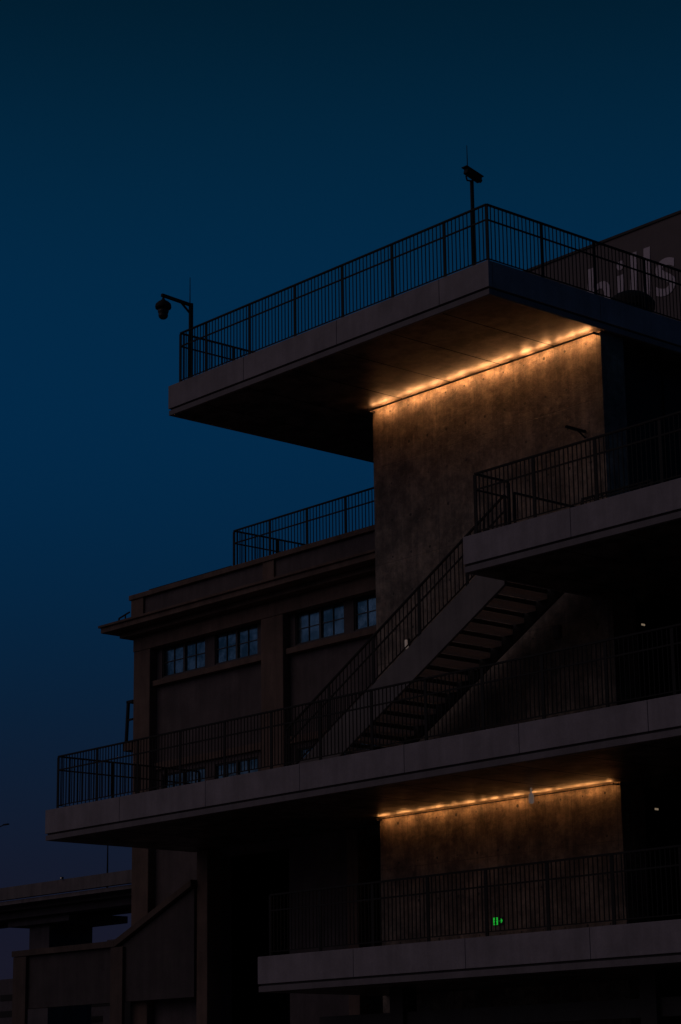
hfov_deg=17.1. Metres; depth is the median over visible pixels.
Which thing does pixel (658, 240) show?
sign building
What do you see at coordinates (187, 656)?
window
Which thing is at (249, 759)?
window
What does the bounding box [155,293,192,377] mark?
security camera
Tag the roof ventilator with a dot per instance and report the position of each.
(633, 297)
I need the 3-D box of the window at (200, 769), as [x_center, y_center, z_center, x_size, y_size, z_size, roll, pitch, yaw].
[-4.162,7.477,60.445,0.055,1.170,1.900,12,-19,-40]
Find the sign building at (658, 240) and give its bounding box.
[525,210,680,321]
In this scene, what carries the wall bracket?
attached to the terrace building at (515, 521)
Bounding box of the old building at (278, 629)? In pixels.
[98,487,382,1023]
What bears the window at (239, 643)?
in the old building at (278, 629)
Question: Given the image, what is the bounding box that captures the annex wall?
[12,880,196,1023]
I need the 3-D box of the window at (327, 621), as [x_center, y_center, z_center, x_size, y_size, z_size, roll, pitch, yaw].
[-0.496,2.819,57.278,0.055,0.820,1.880,12,-19,-40]
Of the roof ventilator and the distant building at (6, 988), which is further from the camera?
the distant building at (6, 988)
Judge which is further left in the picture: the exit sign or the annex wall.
the annex wall
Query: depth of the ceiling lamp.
47.83 m
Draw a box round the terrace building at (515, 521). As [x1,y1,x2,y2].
[45,203,680,1023]
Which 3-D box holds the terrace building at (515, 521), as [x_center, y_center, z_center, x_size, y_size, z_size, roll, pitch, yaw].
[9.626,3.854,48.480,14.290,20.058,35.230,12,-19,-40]
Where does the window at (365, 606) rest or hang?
in the old building at (278, 629)
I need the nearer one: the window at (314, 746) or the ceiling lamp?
the ceiling lamp
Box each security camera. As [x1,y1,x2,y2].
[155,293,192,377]
[461,145,483,265]
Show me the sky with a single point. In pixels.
(224, 156)
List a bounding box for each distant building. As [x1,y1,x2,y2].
[0,979,27,1023]
[91,939,114,1023]
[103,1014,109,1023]
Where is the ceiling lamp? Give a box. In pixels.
[529,788,533,803]
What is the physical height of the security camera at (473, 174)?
3.000 m
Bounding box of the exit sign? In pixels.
[493,916,503,925]
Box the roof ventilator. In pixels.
[612,290,654,311]
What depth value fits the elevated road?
107.61 m
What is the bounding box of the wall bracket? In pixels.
[565,425,585,437]
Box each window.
[162,767,204,788]
[163,638,204,676]
[215,757,257,778]
[216,624,256,663]
[296,602,343,644]
[297,746,314,763]
[354,593,375,630]
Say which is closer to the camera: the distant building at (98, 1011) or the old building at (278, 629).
the old building at (278, 629)
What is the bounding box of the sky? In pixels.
[0,0,680,979]
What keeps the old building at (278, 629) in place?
on the ground
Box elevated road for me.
[0,869,131,1023]
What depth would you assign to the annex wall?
60.20 m

